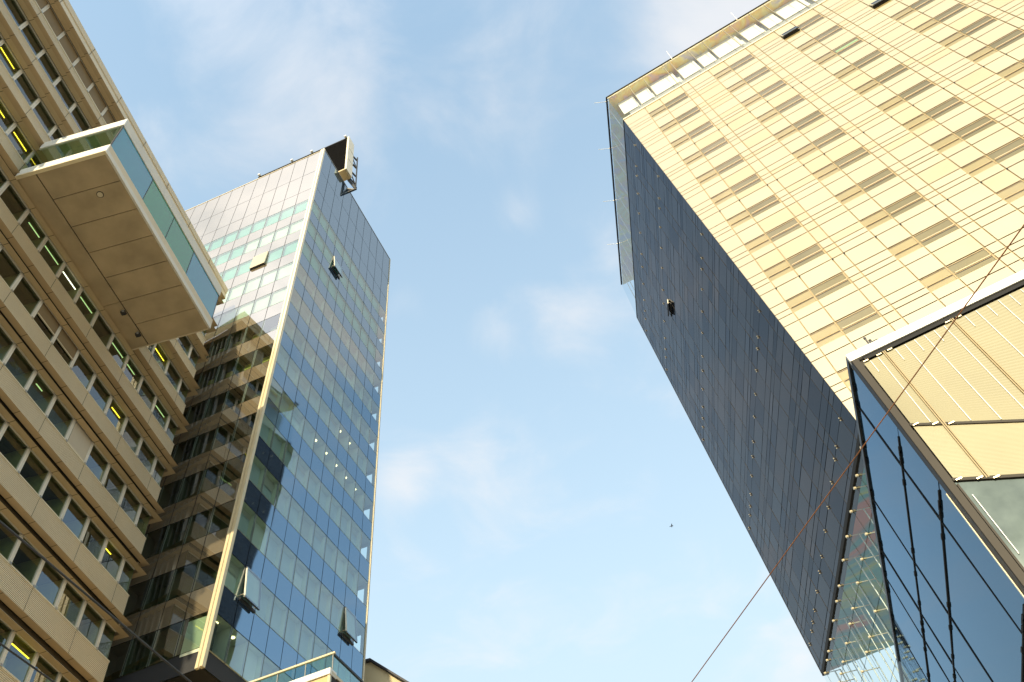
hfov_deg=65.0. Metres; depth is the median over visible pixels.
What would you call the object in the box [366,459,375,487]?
window
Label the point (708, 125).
window
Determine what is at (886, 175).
window
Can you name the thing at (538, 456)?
sky
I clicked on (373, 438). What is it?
window
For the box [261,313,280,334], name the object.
window
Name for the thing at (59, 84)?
window
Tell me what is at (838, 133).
window
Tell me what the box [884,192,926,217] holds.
window
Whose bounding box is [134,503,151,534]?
window
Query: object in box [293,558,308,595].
window
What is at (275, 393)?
window
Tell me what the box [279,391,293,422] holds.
window
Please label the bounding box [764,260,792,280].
window
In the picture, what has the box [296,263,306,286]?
window
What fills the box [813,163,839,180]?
window
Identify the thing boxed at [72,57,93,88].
window
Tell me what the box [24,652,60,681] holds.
window
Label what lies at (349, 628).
window
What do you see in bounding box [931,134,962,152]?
window
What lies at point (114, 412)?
window
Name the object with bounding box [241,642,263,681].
window
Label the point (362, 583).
window
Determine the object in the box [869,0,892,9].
window
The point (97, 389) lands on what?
window
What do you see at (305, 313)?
window
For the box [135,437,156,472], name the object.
window
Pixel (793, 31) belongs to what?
window
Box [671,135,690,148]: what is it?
window
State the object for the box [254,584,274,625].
window
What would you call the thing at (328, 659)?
window
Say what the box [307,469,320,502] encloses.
window
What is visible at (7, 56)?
window
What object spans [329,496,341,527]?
window
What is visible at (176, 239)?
bay window
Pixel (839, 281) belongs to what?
window
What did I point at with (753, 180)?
window
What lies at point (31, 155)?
window frame
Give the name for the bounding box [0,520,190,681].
overhead wire
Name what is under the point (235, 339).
window
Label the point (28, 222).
window
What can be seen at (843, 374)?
window
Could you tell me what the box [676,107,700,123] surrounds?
window
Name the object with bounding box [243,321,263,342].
window
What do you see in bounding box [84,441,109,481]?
window
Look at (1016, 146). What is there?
window
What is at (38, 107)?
window
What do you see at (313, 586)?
window
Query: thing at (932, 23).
window
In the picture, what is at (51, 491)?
window
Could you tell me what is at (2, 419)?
window
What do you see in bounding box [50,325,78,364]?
window
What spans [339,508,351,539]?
window
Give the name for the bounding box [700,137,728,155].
window
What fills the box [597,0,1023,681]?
panel tower
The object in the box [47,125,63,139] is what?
window
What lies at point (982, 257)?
window
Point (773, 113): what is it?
window
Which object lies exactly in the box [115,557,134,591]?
window
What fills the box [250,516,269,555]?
window
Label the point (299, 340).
window
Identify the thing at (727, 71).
window
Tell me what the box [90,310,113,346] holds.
window
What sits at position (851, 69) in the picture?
window
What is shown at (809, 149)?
window
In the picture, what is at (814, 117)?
window
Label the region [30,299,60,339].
window
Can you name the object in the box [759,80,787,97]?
window
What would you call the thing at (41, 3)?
window
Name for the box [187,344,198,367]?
window
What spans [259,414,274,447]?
window
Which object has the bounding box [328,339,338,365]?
window
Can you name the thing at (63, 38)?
window
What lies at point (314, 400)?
window
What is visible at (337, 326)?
window
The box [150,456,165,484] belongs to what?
window
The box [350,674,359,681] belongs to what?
window
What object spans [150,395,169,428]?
window
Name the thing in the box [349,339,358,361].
window
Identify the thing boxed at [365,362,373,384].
window
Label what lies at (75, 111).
window
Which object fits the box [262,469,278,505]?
window
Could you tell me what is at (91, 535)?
window
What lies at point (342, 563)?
window
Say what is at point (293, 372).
window
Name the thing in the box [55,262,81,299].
window
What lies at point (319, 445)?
window
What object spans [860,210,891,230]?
window
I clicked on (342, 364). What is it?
window
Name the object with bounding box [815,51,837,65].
window
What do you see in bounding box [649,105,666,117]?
window
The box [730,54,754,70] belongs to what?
window
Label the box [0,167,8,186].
window
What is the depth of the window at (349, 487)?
58.00 m
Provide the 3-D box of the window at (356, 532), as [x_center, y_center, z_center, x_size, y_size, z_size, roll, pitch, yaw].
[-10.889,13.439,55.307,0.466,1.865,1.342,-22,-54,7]
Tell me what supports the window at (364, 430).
in the glass tower at (259, 536)
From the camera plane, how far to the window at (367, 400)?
66.97 m
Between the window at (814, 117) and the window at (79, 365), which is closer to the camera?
the window at (79, 365)
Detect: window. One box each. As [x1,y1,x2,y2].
[0,39,21,76]
[0,97,15,131]
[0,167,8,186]
[0,180,28,219]
[0,244,22,286]
[0,324,14,360]
[0,413,6,428]
[0,421,28,468]
[0,511,20,558]
[0,618,12,654]
[0,630,36,681]
[2,0,27,25]
[2,343,35,387]
[5,122,34,159]
[7,533,44,582]
[10,272,41,313]
[12,69,39,104]
[16,447,50,492]
[17,209,47,248]
[18,20,44,54]
[24,369,55,412]
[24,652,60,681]
[27,109,205,354]
[30,97,56,132]
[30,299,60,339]
[31,557,64,604]
[35,0,48,9]
[35,49,60,82]
[37,236,65,273]
[38,472,70,516]
[41,4,64,36]
[44,395,74,436]
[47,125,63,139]
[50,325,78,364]
[52,76,75,108]
[53,579,84,624]
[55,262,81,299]
[55,673,70,681]
[57,31,78,62]
[59,495,89,538]
[64,419,92,460]
[68,102,90,131]
[69,350,95,387]
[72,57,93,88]
[73,286,98,323]
[74,599,103,644]
[79,517,107,558]
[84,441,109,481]
[86,373,111,410]
[87,82,106,113]
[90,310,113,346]
[94,619,116,657]
[97,537,123,578]
[101,463,125,501]
[103,395,127,431]
[106,333,128,367]
[111,127,152,198]
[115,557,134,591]
[117,484,140,522]
[119,417,142,452]
[121,355,142,388]
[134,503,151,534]
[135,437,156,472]
[136,375,156,408]
[143,180,174,237]
[150,343,169,370]
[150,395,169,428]
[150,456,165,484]
[163,359,181,389]
[164,415,177,441]
[165,218,193,272]
[176,378,188,401]
[179,614,231,668]
[186,253,218,317]
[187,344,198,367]
[204,628,248,681]
[224,554,244,597]
[225,328,245,349]
[237,502,255,540]
[238,567,261,612]
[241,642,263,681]
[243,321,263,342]
[249,251,268,270]
[249,455,265,491]
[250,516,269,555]
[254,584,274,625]
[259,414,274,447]
[260,656,278,681]
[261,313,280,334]
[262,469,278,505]
[265,530,283,569]
[268,378,282,408]
[269,596,287,639]
[271,427,286,461]
[274,483,290,519]
[276,344,289,372]
[278,669,292,681]
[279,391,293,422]
[279,544,295,582]
[283,442,298,475]
[284,314,295,341]
[284,610,301,651]
[287,357,299,386]
[287,498,303,533]
[290,287,301,312]
[290,405,304,436]
[293,327,305,354]
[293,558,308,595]
[295,456,309,489]
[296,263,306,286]
[297,623,314,664]
[298,372,310,400]
[299,300,311,326]
[300,511,314,546]
[302,418,315,450]
[304,342,315,368]
[305,276,315,299]
[306,570,320,608]
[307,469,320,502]
[308,385,320,413]
[309,314,320,339]
[311,635,326,670]
[312,525,326,559]
[313,354,325,381]
[313,432,325,463]
[314,289,324,312]
[317,583,332,621]
[318,327,329,352]
[318,398,330,426]
[318,482,331,515]
[323,301,333,325]
[323,445,335,475]
[324,368,334,395]
[324,537,337,571]
[325,648,338,675]
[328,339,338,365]
[329,411,339,439]
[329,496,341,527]
[330,596,343,632]
[331,255,341,278]
[332,314,341,338]
[333,380,343,407]
[334,457,345,488]
[335,550,347,583]
[337,352,346,377]
[338,423,348,452]
[338,662,350,681]
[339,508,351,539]
[340,326,350,350]
[341,606,357,644]
[342,393,352,419]
[344,470,354,500]
[346,365,355,388]
[346,561,357,595]
[348,436,357,464]
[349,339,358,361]
[350,520,361,551]
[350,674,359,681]
[351,405,360,431]
[354,376,363,401]
[354,483,364,511]
[356,620,364,655]
[357,351,365,373]
[357,448,366,475]
[357,573,367,606]
[360,417,369,442]
[360,531,370,562]
[363,388,371,412]
[363,494,373,522]
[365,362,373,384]
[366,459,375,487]
[368,428,377,454]
[371,399,379,423]
[373,372,380,396]
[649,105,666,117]
[660,119,677,132]
[665,93,688,108]
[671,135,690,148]
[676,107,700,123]
[683,151,703,165]
[688,121,714,138]
[697,169,718,184]
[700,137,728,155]
[711,189,734,205]
[714,67,732,79]
[715,155,744,174]
[727,80,747,93]
[727,211,751,227]
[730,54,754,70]
[730,174,761,194]
[741,94,762,107]
[743,67,770,83]
[745,234,771,253]
[747,195,780,216]
[757,109,779,123]
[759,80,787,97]
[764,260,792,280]
[766,218,801,241]
[774,125,797,140]
[775,94,805,113]
[780,26,801,39]
[786,290,816,311]
[787,244,824,268]
[793,110,824,130]
[793,143,817,159]
[797,39,818,52]
[798,14,824,30]
[810,272,851,299]
[811,323,843,346]
[813,128,846,149]
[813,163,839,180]
[814,25,843,41]
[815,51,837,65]
[833,37,862,54]
[834,65,857,79]
[834,147,870,169]
[835,185,864,204]
[836,305,880,333]
[838,368,849,385]
[852,50,885,68]
[855,80,880,95]
[858,168,896,192]
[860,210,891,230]
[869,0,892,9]
[874,64,908,84]
[878,96,905,112]
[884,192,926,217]
[889,237,922,258]
[891,7,915,21]
[898,80,935,100]
[903,114,932,131]
[914,19,940,33]
[914,218,959,245]
[920,267,957,291]
[925,97,964,119]
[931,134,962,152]
[947,248,996,277]
[954,116,997,139]
[962,156,996,175]
[987,137,1023,162]
[997,181,1023,202]
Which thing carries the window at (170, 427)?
in the office building at (113, 290)
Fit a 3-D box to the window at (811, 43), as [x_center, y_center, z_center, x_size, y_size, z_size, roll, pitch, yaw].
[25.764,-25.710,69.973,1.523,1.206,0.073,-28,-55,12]
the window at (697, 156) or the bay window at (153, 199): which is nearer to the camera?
the bay window at (153, 199)
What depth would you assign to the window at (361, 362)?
68.97 m
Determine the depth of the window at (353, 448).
60.79 m
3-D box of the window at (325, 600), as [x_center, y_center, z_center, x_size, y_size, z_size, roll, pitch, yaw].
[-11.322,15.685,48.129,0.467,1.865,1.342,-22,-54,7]
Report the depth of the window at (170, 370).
50.10 m
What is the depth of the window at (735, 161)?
63.75 m
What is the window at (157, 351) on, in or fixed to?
in the office building at (113, 290)
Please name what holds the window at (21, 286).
in the office building at (113, 290)
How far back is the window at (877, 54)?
63.84 m
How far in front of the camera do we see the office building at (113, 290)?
39.96 m
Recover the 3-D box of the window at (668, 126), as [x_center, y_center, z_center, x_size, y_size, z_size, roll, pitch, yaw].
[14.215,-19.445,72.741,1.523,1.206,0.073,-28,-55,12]
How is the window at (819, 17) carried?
in the panel tower at (811, 194)
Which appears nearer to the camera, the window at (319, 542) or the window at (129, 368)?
the window at (129, 368)
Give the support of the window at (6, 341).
in the office building at (113, 290)
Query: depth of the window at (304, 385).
56.45 m
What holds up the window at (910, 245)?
in the panel tower at (811, 194)
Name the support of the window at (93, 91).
in the office building at (113, 290)
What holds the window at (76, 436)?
in the office building at (113, 290)
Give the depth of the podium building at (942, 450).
27.35 m
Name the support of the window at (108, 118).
in the office building at (113, 290)
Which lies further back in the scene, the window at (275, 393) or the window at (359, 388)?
the window at (359, 388)
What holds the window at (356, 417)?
in the glass tower at (259, 536)
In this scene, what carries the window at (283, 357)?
in the glass tower at (259, 536)
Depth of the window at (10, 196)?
38.75 m
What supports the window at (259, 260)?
in the glass tower at (259, 536)
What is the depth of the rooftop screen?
85.54 m
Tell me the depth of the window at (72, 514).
37.06 m
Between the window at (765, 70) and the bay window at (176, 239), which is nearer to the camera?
the bay window at (176, 239)
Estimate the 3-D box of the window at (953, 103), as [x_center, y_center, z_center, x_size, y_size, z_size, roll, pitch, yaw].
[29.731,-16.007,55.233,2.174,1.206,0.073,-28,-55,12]
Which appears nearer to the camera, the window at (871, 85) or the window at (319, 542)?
the window at (319, 542)
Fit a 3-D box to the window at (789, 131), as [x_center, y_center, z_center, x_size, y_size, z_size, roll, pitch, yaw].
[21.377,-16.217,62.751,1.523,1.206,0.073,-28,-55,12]
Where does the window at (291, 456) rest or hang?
in the glass tower at (259, 536)
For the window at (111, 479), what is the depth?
40.80 m
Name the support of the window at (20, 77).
in the office building at (113, 290)
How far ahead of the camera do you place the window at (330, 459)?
56.41 m
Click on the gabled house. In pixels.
(375, 671)
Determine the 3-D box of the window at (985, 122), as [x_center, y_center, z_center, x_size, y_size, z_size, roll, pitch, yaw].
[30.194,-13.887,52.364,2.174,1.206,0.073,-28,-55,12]
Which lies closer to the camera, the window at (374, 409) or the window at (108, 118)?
the window at (108, 118)
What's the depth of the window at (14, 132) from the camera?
40.55 m
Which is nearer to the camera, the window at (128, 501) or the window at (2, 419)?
the window at (2, 419)
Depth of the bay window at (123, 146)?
40.67 m
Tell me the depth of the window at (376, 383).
70.79 m
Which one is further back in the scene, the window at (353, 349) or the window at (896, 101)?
the window at (353, 349)
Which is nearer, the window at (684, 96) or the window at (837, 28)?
the window at (837, 28)
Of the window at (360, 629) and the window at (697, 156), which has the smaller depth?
the window at (360, 629)
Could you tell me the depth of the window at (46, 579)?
34.29 m
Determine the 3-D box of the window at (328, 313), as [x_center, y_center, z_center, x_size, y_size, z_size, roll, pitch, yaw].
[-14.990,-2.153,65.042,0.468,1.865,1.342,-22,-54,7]
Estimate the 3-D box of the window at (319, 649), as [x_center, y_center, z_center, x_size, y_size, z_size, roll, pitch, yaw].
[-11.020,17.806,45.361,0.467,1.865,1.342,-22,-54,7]
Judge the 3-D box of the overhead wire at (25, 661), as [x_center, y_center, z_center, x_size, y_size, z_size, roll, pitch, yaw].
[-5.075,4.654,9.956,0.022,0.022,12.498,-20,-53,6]
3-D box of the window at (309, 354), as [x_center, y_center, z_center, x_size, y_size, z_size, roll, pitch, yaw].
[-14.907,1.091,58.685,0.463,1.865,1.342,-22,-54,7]
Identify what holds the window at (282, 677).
in the glass tower at (259, 536)
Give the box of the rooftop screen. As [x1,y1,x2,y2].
[258,135,357,192]
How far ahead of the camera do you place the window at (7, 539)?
32.42 m
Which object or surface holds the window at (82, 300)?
in the office building at (113, 290)
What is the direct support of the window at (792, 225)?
in the panel tower at (811, 194)
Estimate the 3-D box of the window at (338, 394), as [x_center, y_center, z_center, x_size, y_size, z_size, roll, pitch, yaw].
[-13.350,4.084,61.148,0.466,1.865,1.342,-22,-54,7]
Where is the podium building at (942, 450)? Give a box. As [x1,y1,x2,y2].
[845,270,1023,681]
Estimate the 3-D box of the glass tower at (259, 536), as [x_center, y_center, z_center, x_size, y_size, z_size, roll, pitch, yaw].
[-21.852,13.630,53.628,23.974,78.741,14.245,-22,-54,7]
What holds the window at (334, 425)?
in the glass tower at (259, 536)
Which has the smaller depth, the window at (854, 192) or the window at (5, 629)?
the window at (5, 629)
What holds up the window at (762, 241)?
in the panel tower at (811, 194)
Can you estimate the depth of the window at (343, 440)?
59.98 m
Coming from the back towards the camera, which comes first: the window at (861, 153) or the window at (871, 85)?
the window at (871, 85)
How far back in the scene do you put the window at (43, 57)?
45.18 m
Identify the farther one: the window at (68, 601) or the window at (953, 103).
the window at (953, 103)
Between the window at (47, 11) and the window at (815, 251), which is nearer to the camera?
the window at (47, 11)
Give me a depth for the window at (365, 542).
56.94 m
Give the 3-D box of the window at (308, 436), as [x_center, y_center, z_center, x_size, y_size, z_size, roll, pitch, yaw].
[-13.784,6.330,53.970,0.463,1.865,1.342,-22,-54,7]
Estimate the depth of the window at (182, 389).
50.73 m
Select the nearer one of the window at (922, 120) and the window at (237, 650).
the window at (237, 650)
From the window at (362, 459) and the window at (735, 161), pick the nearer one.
the window at (362, 459)
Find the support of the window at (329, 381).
in the glass tower at (259, 536)
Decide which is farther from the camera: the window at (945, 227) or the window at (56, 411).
the window at (945, 227)
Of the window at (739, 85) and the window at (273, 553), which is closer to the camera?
the window at (273, 553)
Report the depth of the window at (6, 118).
39.81 m
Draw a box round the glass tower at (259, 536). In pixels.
[103,148,390,681]
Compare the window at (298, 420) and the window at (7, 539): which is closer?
the window at (7, 539)
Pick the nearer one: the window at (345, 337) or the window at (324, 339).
the window at (324, 339)
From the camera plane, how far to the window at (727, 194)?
61.27 m
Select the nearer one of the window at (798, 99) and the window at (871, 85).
the window at (871, 85)
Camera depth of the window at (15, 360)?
36.05 m
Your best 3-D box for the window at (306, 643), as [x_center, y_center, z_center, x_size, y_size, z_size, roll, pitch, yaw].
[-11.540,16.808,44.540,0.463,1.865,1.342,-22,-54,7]
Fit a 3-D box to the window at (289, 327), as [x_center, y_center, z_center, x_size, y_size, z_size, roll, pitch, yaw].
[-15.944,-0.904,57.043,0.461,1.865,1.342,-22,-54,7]
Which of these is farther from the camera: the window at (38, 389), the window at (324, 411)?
the window at (324, 411)
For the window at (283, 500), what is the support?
in the glass tower at (259, 536)
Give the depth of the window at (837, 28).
69.59 m
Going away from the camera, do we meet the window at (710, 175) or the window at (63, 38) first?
the window at (63, 38)
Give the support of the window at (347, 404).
in the glass tower at (259, 536)
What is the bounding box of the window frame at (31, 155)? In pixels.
[24,106,191,344]
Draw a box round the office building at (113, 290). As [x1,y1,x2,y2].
[0,0,227,681]
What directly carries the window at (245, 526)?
in the glass tower at (259, 536)
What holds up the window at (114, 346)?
in the office building at (113, 290)
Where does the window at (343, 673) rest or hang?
in the glass tower at (259, 536)
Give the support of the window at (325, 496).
in the glass tower at (259, 536)
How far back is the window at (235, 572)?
40.89 m
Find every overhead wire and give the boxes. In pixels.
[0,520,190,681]
[0,642,54,681]
[692,224,1023,681]
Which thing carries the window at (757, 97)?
in the panel tower at (811, 194)
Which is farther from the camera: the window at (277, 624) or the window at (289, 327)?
the window at (289, 327)
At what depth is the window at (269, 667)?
40.80 m
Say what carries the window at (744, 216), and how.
in the panel tower at (811, 194)
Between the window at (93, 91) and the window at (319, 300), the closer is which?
the window at (93, 91)
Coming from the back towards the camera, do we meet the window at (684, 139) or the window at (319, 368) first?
the window at (684, 139)
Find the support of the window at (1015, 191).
in the panel tower at (811, 194)
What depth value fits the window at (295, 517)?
48.95 m
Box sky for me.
[69,0,899,681]
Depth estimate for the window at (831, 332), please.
46.92 m
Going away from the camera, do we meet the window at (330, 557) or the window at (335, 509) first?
the window at (330, 557)
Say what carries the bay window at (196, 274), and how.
in the office building at (113, 290)
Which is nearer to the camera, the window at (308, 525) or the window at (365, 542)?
the window at (308, 525)
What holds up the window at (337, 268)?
in the glass tower at (259, 536)
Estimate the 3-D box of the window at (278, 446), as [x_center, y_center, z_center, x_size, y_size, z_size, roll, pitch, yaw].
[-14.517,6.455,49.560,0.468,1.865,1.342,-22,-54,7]
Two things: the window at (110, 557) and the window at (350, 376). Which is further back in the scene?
the window at (350, 376)
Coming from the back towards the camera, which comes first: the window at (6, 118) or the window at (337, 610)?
the window at (337, 610)
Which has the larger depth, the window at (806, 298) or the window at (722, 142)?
the window at (722, 142)
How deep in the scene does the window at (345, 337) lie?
67.28 m
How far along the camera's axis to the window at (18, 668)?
31.42 m
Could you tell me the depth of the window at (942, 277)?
45.54 m
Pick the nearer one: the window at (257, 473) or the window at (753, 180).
the window at (257, 473)
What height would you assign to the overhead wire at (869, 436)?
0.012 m
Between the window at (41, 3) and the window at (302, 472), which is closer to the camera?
the window at (41, 3)
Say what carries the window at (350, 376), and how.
in the glass tower at (259, 536)
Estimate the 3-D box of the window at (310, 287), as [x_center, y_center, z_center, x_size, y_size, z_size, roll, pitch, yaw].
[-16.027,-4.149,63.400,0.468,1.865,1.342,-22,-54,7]
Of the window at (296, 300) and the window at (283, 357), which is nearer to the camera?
the window at (283, 357)
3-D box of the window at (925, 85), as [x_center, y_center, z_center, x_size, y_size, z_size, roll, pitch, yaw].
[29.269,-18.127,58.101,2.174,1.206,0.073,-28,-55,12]
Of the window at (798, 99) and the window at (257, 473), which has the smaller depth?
the window at (257, 473)
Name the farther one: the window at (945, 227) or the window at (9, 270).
the window at (945, 227)
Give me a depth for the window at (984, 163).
49.88 m
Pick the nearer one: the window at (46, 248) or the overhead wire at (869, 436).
the overhead wire at (869, 436)
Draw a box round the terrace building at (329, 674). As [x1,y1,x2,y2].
[249,651,363,681]
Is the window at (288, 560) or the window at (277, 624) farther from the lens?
the window at (288, 560)
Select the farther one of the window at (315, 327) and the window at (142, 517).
the window at (315, 327)
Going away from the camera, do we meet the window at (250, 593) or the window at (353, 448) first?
the window at (250, 593)
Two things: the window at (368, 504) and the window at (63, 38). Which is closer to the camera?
the window at (63, 38)
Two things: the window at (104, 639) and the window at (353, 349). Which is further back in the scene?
the window at (353, 349)
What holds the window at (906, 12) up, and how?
in the panel tower at (811, 194)
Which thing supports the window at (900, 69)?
in the panel tower at (811, 194)
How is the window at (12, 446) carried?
in the office building at (113, 290)
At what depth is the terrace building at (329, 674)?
37.57 m
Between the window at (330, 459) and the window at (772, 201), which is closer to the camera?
the window at (330, 459)
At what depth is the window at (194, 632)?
37.85 m
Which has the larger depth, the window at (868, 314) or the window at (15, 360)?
the window at (868, 314)
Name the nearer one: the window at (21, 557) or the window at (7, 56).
the window at (21, 557)
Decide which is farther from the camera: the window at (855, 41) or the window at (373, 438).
the window at (855, 41)
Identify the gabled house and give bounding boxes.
[364,658,408,681]
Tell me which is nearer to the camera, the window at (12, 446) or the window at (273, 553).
the window at (12, 446)
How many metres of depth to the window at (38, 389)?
37.00 m
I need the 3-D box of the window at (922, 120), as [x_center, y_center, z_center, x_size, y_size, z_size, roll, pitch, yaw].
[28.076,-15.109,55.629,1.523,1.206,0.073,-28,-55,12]
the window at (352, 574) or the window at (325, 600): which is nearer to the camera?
the window at (325, 600)
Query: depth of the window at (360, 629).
51.33 m

